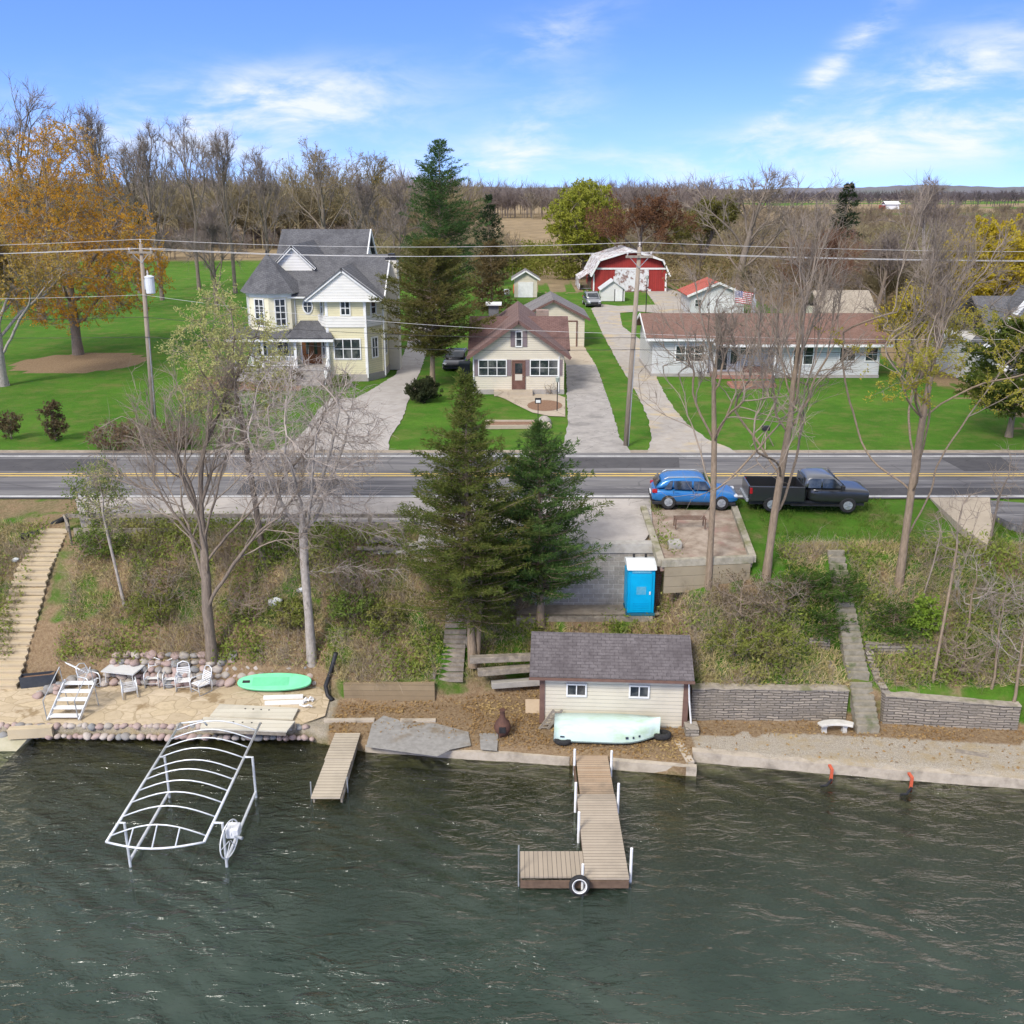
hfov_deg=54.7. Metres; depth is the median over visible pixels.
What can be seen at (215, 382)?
flower bed
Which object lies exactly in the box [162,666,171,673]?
boulder
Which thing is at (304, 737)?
boulder
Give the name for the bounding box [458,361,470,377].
wheelie bin
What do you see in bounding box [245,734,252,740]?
boulder
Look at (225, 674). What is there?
boulder
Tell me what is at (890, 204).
farmstead
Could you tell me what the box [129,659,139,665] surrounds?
boulder
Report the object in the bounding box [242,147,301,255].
bare tree
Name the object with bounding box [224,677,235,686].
boulder
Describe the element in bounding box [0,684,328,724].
patio
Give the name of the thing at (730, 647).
bush
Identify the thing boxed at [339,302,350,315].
window
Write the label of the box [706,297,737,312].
garage door
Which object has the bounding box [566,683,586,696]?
window
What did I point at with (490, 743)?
slab
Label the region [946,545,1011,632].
sapling
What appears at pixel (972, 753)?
plank
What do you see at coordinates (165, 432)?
shrub
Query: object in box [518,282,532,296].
door
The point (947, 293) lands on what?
budding tree
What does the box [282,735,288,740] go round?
boulder
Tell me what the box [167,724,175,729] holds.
boulder
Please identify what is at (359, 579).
bush
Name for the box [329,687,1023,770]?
leaf litter
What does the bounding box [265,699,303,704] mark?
beam
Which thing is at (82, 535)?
bush
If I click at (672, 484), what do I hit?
parked car
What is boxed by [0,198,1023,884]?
ground
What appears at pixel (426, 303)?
cedar
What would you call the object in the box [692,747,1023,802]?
seawall
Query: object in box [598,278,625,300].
garden shed
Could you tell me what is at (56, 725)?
boulder
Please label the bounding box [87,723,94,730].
boulder
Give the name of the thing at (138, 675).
boulder
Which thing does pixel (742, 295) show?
flag
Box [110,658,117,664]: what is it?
boulder
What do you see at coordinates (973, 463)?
road patch
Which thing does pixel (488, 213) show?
spruce
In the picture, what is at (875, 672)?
stone wall
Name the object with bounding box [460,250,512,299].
bare tree
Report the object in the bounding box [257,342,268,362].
window
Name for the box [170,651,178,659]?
boulder
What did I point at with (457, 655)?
timber stairs
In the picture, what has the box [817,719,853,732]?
garden bench
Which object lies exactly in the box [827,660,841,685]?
stone wall
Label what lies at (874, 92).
sky
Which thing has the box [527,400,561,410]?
flower bed
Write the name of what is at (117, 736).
boulder
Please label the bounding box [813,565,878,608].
juniper bush
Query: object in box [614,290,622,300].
door
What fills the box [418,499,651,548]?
parking pad
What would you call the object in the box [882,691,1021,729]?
stone wall
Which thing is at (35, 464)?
road patch
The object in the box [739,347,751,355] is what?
window
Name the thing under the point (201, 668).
boulder
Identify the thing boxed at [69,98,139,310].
bare tree
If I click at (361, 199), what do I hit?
bare tree
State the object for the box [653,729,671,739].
tyre
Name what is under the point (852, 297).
outbuilding
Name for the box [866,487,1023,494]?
road patch
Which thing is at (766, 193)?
bare tree
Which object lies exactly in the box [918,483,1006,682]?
bare tree
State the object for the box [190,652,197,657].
boulder
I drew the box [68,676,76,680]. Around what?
boulder
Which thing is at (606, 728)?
rowboat
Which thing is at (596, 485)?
road
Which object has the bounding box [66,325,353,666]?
bare tree
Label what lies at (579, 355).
driveway
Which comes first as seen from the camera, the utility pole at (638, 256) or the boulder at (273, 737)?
the boulder at (273, 737)
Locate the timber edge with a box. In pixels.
[517,615,652,625]
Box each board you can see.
[237,673,311,690]
[525,699,539,713]
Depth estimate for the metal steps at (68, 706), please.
38.65 m
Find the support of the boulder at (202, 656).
on the ground at (86, 388)
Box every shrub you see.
[0,410,23,439]
[35,399,69,440]
[59,453,134,527]
[84,418,134,451]
[110,416,153,450]
[135,417,184,451]
[167,421,200,448]
[277,366,303,383]
[332,373,352,386]
[403,375,444,403]
[545,383,554,393]
[901,592,947,639]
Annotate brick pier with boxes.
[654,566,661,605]
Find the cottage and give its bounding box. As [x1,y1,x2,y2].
[466,301,571,395]
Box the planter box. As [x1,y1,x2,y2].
[19,671,56,688]
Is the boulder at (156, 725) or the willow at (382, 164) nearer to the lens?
the boulder at (156, 725)
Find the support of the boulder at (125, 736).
on the ground at (86, 388)
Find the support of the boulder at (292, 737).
on the ground at (86, 388)
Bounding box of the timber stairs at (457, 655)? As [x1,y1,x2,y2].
[433,549,466,681]
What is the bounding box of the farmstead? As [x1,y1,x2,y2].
[879,201,900,208]
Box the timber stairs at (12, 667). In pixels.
[0,528,67,688]
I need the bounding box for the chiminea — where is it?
[494,708,510,737]
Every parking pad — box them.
[75,497,436,527]
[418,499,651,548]
[930,497,992,550]
[990,500,1023,532]
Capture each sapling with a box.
[68,455,134,606]
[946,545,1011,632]
[963,562,1023,689]
[983,571,1023,701]
[1004,518,1023,634]
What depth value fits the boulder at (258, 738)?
37.63 m
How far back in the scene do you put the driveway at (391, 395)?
68.03 m
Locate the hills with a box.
[0,183,1023,197]
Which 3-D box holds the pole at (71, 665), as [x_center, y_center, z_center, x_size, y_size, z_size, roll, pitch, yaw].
[-18.510,6.331,41.277,2.168,0.568,0.080,7,19,21]
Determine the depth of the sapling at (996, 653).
37.44 m
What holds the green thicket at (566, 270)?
on the ground at (86, 388)
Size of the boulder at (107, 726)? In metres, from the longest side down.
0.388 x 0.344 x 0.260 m
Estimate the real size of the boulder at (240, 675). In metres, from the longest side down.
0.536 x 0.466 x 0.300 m
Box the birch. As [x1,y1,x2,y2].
[876,170,980,275]
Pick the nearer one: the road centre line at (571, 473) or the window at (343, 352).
the road centre line at (571, 473)
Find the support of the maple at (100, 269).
on the ground at (86, 388)
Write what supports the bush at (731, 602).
on the ground at (86, 388)
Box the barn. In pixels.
[575,245,670,290]
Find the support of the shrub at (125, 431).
on the ground at (86, 388)
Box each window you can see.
[246,297,250,324]
[253,298,265,326]
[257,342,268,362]
[274,298,286,326]
[276,342,289,362]
[294,298,296,324]
[302,300,312,313]
[320,302,323,314]
[322,342,325,357]
[333,338,361,359]
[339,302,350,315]
[370,302,376,314]
[371,336,378,358]
[385,332,387,354]
[478,359,506,375]
[515,331,521,346]
[530,359,558,375]
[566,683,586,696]
[629,685,649,698]
[674,345,704,362]
[694,299,701,306]
[729,347,738,364]
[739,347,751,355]
[792,347,814,364]
[838,347,855,361]
[864,347,878,361]
[1006,359,1022,376]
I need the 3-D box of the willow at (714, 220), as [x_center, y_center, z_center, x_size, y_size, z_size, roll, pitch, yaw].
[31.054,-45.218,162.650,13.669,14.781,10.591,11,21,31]
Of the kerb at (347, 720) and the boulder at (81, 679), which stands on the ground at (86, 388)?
the kerb at (347, 720)
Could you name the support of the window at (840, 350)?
in the ranch house at (856, 332)
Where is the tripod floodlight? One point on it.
(764, 428)
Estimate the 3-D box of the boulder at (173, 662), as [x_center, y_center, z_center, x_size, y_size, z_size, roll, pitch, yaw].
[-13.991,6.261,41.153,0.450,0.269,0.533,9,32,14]
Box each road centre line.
[0,473,1023,473]
[0,475,1023,475]
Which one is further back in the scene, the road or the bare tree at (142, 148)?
the bare tree at (142, 148)
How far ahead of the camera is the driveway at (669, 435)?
71.65 m
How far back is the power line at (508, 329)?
57.42 m
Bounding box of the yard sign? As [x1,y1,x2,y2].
[535,398,540,403]
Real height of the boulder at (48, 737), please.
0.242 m
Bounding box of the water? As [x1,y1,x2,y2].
[0,739,1023,1023]
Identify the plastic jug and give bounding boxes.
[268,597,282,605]
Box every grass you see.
[649,497,1023,564]
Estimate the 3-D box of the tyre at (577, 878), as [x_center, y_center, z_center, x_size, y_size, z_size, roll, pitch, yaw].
[2.000,11.072,29.339,0.620,0.620,0.170,0,4,0]
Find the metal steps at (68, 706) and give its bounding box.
[42,667,98,720]
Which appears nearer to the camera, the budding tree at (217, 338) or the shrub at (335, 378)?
the budding tree at (217, 338)
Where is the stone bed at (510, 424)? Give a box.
[485,415,551,428]
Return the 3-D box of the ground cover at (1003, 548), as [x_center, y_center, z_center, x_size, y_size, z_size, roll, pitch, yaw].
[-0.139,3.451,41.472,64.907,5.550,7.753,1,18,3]
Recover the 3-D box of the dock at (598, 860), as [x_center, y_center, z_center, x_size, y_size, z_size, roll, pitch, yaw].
[1.909,10.627,32.968,3.467,3.450,6.930,0,18,0]
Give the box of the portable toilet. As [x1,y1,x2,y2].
[623,554,656,615]
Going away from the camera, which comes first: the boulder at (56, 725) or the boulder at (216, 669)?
the boulder at (56, 725)
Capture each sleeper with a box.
[469,653,529,663]
[477,664,529,676]
[491,678,539,688]
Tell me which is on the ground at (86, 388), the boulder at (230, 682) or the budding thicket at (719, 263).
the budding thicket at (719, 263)
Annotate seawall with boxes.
[365,745,569,778]
[612,758,696,791]
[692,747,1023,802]
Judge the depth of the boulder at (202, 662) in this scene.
41.03 m
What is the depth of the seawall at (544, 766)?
36.60 m
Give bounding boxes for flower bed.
[184,377,300,389]
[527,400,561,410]
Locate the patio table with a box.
[101,664,144,686]
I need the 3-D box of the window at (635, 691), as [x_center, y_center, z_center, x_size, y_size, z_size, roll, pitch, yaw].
[4.815,6.799,37.496,0.780,0.540,0.090,1,18,3]
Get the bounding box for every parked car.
[442,347,469,369]
[582,291,600,306]
[648,469,737,509]
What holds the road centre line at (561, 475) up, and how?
on the road
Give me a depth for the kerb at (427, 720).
38.33 m
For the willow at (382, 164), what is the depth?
191.84 m
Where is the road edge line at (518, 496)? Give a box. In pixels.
[0,496,1023,496]
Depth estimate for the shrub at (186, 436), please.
57.24 m
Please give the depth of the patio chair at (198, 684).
40.43 m
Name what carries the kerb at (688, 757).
on the ground at (86, 388)
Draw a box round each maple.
[0,115,175,354]
[0,227,96,386]
[865,279,976,380]
[935,213,1023,305]
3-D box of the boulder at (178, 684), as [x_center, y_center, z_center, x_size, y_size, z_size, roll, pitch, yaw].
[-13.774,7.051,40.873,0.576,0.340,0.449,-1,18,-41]
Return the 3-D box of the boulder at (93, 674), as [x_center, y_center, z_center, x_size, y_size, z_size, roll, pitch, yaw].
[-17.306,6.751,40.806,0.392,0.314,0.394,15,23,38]
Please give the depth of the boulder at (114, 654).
41.24 m
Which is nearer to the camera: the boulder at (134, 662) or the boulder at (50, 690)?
the boulder at (50, 690)
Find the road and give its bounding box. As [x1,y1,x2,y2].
[0,453,1023,497]
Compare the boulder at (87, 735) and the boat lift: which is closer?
the boat lift
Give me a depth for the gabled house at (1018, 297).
77.08 m
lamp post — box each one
[556,376,558,410]
[645,275,648,312]
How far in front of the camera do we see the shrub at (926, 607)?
39.36 m
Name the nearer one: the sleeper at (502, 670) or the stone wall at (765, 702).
the stone wall at (765, 702)
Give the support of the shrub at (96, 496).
on the ground at (86, 388)
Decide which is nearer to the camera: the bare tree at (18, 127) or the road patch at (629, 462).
the road patch at (629, 462)
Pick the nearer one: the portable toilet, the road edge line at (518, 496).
the portable toilet
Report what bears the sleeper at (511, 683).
on the ground at (86, 388)
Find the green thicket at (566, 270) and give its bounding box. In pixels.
[376,237,760,279]
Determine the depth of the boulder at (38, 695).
39.95 m
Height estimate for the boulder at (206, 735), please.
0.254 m
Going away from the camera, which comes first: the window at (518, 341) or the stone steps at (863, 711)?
the stone steps at (863, 711)
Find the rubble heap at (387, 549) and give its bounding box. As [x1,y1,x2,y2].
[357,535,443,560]
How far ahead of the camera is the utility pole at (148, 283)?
60.57 m
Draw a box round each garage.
[524,291,590,346]
[677,277,743,312]
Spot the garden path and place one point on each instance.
(522, 401)
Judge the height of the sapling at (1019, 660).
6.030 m
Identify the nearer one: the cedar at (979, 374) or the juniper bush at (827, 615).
the juniper bush at (827, 615)
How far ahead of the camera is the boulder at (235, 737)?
37.66 m
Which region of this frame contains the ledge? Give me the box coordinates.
[517,605,658,614]
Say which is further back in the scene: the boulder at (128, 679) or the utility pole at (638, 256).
the utility pole at (638, 256)
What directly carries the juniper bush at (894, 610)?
on the ground at (86, 388)
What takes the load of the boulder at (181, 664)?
on the boulder
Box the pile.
[579,276,591,288]
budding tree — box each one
[154,269,297,565]
[812,169,1023,590]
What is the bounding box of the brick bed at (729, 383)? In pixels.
[727,381,776,388]
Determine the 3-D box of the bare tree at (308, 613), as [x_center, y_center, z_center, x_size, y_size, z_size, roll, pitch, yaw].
[-7.831,-0.093,39.346,7.897,13.451,7.471,0,18,0]
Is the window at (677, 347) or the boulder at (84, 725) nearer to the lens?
the boulder at (84, 725)
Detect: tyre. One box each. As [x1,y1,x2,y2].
[553,737,571,745]
[569,875,589,895]
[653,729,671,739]
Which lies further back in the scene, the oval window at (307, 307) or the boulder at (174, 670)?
the oval window at (307, 307)
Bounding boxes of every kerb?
[324,718,374,722]
[400,718,435,722]
[676,740,694,763]
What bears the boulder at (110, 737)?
on the ground at (86, 388)
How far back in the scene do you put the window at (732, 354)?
79.63 m
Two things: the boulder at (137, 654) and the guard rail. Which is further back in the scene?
the guard rail
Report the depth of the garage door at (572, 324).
94.22 m
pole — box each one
[65,662,85,672]
[127,239,156,425]
[623,242,652,446]
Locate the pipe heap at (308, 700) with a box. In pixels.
[299,696,313,706]
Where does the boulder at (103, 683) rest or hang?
on the patio
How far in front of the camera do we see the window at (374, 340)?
77.63 m
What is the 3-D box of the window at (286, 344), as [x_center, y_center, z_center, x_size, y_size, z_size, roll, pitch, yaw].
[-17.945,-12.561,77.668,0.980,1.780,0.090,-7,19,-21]
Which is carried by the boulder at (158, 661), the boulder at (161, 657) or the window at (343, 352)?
the boulder at (161, 657)
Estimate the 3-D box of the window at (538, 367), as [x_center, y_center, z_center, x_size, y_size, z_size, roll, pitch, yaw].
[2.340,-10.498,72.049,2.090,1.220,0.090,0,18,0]
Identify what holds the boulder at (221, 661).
on the ground at (86, 388)
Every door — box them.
[300,342,321,363]
[512,360,525,388]
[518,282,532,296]
[568,320,577,346]
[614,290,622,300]
[615,270,648,286]
[630,574,652,611]
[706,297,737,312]
[714,346,729,369]
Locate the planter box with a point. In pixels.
(35, 679)
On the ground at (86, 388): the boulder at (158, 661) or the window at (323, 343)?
the boulder at (158, 661)
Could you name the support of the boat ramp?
on the ground at (86, 388)
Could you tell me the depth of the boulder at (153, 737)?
37.66 m
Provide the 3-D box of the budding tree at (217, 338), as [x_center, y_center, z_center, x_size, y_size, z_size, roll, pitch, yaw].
[-11.457,-3.726,41.173,5.856,12.587,6.049,0,18,0]
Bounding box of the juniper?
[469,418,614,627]
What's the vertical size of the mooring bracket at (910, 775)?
0.600 m
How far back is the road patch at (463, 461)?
53.58 m
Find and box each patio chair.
[75,663,100,688]
[120,677,138,699]
[143,657,160,688]
[162,658,178,688]
[174,661,191,691]
[189,665,212,695]
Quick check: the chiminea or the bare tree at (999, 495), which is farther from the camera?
the bare tree at (999, 495)
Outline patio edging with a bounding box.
[7,724,53,739]
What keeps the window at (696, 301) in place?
in the garage at (688, 295)
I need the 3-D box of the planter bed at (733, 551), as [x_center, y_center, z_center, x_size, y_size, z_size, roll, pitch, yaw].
[8.212,1.502,43.315,4.660,1.570,6.888,0,18,0]
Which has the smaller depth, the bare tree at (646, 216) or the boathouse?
the boathouse
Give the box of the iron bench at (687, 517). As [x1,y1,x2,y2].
[673,515,706,528]
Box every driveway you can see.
[281,309,436,449]
[559,365,629,452]
[564,346,595,364]
[591,304,735,452]
[647,287,684,311]
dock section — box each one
[200,717,296,735]
[210,704,299,720]
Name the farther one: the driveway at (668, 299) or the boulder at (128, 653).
the driveway at (668, 299)
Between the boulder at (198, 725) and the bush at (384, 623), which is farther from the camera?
the bush at (384, 623)
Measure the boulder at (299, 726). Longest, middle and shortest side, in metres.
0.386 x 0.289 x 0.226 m
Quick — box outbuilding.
[806,290,877,313]
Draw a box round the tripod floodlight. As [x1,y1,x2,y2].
[751,425,773,449]
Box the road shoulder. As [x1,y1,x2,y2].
[0,450,1023,452]
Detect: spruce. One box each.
[466,193,506,284]
[824,182,865,240]
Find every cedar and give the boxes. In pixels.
[368,236,497,384]
[467,238,516,314]
[952,313,1023,437]
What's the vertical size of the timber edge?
0.530 m
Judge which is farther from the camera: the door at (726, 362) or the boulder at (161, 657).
the door at (726, 362)
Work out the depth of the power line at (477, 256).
56.26 m
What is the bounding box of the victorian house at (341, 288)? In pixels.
[228,229,401,385]
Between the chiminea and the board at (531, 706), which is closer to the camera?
the chiminea
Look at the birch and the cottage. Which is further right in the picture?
the birch
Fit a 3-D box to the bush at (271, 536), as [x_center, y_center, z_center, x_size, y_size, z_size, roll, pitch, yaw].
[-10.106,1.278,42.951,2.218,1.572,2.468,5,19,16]
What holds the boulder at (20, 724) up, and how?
on the ground at (86, 388)
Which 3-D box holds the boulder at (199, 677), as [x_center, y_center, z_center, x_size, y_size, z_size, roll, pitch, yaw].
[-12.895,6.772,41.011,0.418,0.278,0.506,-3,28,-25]
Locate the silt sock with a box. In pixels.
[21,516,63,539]
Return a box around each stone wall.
[689,682,849,720]
[809,637,829,649]
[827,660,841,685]
[864,641,954,654]
[865,650,890,721]
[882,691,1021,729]
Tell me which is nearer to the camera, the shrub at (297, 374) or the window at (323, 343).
the shrub at (297, 374)
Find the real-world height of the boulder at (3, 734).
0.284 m
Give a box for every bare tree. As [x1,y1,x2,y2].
[0,70,128,320]
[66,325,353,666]
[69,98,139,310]
[91,136,178,292]
[114,116,187,299]
[151,113,250,289]
[170,201,250,309]
[189,127,268,292]
[205,343,410,667]
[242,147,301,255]
[340,162,408,253]
[369,174,430,279]
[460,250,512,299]
[583,183,704,253]
[630,256,845,589]
[659,183,882,580]
[669,162,856,290]
[763,221,873,303]
[818,225,927,314]
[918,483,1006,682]
[918,509,969,593]
[982,431,1022,544]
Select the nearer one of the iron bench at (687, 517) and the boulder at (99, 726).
the boulder at (99, 726)
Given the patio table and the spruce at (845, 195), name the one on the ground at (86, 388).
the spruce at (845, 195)
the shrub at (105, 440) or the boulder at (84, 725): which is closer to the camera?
the boulder at (84, 725)
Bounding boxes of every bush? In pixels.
[65,522,131,559]
[120,585,181,621]
[127,559,195,606]
[217,575,273,618]
[251,524,298,558]
[264,596,316,629]
[324,557,393,603]
[325,584,375,620]
[360,599,406,634]
[697,618,765,662]
[704,567,782,628]
[749,566,816,624]
[750,622,808,669]
[775,565,844,601]
[799,602,856,645]
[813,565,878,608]
[856,594,924,638]
[932,624,995,684]
[966,567,1023,618]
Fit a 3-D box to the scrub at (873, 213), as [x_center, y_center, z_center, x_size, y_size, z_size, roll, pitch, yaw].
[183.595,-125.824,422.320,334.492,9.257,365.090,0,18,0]
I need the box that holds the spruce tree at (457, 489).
[375,366,549,668]
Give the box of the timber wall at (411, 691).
[343,682,434,700]
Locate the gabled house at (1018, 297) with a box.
[931,285,1023,404]
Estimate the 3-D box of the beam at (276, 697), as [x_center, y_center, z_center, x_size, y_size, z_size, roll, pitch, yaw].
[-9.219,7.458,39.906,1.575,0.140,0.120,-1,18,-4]
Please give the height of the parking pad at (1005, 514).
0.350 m
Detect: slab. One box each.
[366,716,470,755]
[479,733,497,750]
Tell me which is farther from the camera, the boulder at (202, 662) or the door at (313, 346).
the door at (313, 346)
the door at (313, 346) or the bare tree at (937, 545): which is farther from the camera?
the door at (313, 346)
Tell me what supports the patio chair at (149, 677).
on the patio
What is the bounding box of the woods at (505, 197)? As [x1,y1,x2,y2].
[0,153,734,244]
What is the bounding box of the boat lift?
[105,720,260,867]
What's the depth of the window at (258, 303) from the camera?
76.64 m
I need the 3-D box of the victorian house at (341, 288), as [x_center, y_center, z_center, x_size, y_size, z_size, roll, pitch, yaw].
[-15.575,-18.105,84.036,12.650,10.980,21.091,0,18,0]
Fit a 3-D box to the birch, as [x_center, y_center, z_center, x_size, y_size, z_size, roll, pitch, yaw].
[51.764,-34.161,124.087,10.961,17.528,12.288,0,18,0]
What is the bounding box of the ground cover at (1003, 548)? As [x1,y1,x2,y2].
[0,504,1023,688]
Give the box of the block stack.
[683,721,698,736]
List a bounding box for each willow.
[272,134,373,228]
[320,151,431,235]
[542,177,625,270]
[660,191,742,279]
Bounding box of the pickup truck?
[740,468,868,512]
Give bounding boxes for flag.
[733,288,753,311]
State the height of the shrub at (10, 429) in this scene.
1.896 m
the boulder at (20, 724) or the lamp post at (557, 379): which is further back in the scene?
the lamp post at (557, 379)
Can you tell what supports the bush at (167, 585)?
on the ground at (86, 388)
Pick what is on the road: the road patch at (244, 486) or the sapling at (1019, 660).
the road patch at (244, 486)
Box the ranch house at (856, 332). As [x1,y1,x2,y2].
[637,289,893,378]
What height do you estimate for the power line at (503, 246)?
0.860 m
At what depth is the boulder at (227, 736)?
37.63 m
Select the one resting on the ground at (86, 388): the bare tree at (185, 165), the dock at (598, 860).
the bare tree at (185, 165)
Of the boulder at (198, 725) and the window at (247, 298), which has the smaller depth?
the boulder at (198, 725)
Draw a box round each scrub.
[0,220,422,263]
[372,216,1023,312]
[575,204,1023,230]
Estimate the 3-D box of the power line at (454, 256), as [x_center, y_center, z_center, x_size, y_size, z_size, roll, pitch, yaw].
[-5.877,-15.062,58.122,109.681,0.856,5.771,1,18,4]
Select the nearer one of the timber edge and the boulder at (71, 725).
the boulder at (71, 725)
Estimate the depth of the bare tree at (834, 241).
111.42 m
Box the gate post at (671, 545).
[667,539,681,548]
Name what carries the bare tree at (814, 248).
on the ground at (86, 388)
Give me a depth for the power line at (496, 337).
57.61 m
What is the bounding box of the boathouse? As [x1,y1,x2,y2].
[529,631,694,727]
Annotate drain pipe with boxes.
[324,652,337,701]
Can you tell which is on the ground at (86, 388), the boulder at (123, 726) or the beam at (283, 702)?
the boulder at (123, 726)
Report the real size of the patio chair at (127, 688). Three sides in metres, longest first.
1.063 x 0.819 x 0.605 m
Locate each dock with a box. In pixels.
[310,733,359,820]
[518,749,632,889]
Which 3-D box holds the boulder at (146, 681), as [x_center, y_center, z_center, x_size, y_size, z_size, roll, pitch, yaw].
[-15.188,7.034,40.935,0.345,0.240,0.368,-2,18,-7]
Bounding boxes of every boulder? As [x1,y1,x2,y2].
[0,731,7,737]
[15,722,24,725]
[32,691,42,698]
[45,735,53,739]
[47,685,53,692]
[53,722,60,729]
[54,733,61,738]
[67,723,75,728]
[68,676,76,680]
[78,674,85,680]
[82,722,88,728]
[83,732,91,739]
[87,672,96,678]
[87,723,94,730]
[90,733,100,739]
[95,723,103,729]
[99,677,109,686]
[99,733,108,739]
[103,673,110,677]
[104,723,113,729]
[107,734,115,740]
[109,678,118,685]
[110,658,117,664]
[111,652,121,657]
[115,674,127,679]
[115,733,120,740]
[119,723,127,728]
[121,732,130,740]
[123,650,130,657]
[124,659,130,664]
[125,678,134,685]
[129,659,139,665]
[129,734,136,739]
[131,650,139,658]
[132,722,140,729]
[133,673,141,678]
[136,733,145,739]
[140,651,147,657]
[140,658,148,664]
[140,679,148,684]
[141,672,149,679]
[146,650,157,659]
[147,667,154,672]
[148,679,156,685]
[150,735,157,740]
[153,723,160,728]
[154,666,162,672]
[155,659,162,664]
[155,673,164,680]
[157,652,164,658]
[157,733,164,740]
[160,723,167,728]
[161,659,171,666]
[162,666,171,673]
[164,680,174,688]
[164,734,172,741]
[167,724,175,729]
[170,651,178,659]
[171,659,179,666]
[171,680,183,686]
[172,666,180,674]
[179,651,189,658]
[179,659,190,666]
[179,733,188,739]
[183,681,192,687]
[186,733,197,740]
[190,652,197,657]
[190,666,198,672]
[191,659,198,664]
[195,723,200,729]
[196,672,204,679]
[197,651,204,657]
[199,658,205,664]
[199,665,206,671]
[202,733,210,740]
[212,665,222,673]
[216,679,224,686]
[217,659,226,665]
[221,671,229,678]
[223,734,230,739]
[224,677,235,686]
[228,650,237,659]
[231,734,239,740]
[237,673,246,678]
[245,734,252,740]
[254,735,262,740]
[263,735,269,739]
[270,735,276,739]
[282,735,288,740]
[289,734,296,739]
[296,724,301,729]
[301,734,308,740]
[302,724,309,729]
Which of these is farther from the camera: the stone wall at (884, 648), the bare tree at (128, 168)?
the bare tree at (128, 168)
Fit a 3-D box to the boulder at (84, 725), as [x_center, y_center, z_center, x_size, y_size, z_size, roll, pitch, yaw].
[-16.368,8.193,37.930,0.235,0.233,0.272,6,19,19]
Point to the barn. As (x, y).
(600, 268)
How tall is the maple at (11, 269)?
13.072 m
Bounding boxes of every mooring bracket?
[820,764,833,787]
[900,772,913,795]
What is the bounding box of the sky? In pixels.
[0,0,1023,189]
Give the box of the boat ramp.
[0,736,32,774]
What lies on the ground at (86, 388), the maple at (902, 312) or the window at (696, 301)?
the maple at (902, 312)
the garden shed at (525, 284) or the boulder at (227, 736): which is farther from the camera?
the garden shed at (525, 284)
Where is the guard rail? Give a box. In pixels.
[63,513,414,545]
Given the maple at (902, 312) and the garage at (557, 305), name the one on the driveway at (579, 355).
the garage at (557, 305)
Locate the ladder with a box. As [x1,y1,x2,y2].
[538,709,562,729]
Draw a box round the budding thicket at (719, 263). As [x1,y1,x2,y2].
[643,223,991,295]
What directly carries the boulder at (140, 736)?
on the ground at (86, 388)
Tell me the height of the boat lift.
3.921 m
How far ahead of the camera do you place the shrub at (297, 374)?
75.36 m
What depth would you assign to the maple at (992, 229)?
94.09 m
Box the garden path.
[499,394,564,416]
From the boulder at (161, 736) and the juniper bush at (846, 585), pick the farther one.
the juniper bush at (846, 585)
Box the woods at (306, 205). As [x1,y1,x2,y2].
[0,155,486,249]
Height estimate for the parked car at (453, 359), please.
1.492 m
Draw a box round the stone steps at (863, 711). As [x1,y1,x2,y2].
[827,550,879,733]
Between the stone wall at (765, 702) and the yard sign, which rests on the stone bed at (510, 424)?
the yard sign
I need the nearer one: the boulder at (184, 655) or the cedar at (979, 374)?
the boulder at (184, 655)
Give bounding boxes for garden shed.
[511,268,539,296]
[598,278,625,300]
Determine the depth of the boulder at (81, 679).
40.49 m
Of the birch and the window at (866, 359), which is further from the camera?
the birch
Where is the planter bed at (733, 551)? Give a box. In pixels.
[640,506,755,592]
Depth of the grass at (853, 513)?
44.41 m
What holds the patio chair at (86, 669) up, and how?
on the patio
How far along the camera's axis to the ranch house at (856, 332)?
79.14 m
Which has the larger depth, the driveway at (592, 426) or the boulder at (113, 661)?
the driveway at (592, 426)
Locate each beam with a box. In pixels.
[263,694,302,699]
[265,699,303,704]
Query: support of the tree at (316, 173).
on the ground at (86, 388)
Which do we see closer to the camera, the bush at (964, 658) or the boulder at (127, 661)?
the bush at (964, 658)
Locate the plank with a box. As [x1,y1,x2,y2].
[956,749,988,757]
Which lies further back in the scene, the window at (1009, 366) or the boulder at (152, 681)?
the window at (1009, 366)
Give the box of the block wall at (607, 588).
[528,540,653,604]
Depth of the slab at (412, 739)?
37.25 m
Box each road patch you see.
[0,459,118,470]
[237,480,341,493]
[436,460,494,471]
[538,458,679,467]
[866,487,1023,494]
[942,457,1019,470]
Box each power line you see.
[0,248,1023,261]
[0,317,1009,342]
[5,295,1006,339]
[10,248,1023,260]
[13,239,1023,251]
[92,337,1001,352]
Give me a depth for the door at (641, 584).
41.22 m
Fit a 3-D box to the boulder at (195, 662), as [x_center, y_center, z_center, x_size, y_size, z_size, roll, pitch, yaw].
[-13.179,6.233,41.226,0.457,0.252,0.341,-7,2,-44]
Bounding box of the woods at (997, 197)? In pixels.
[517,188,1023,209]
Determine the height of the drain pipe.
2.021 m
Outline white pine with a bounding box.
[395,138,491,310]
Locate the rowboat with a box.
[554,713,659,743]

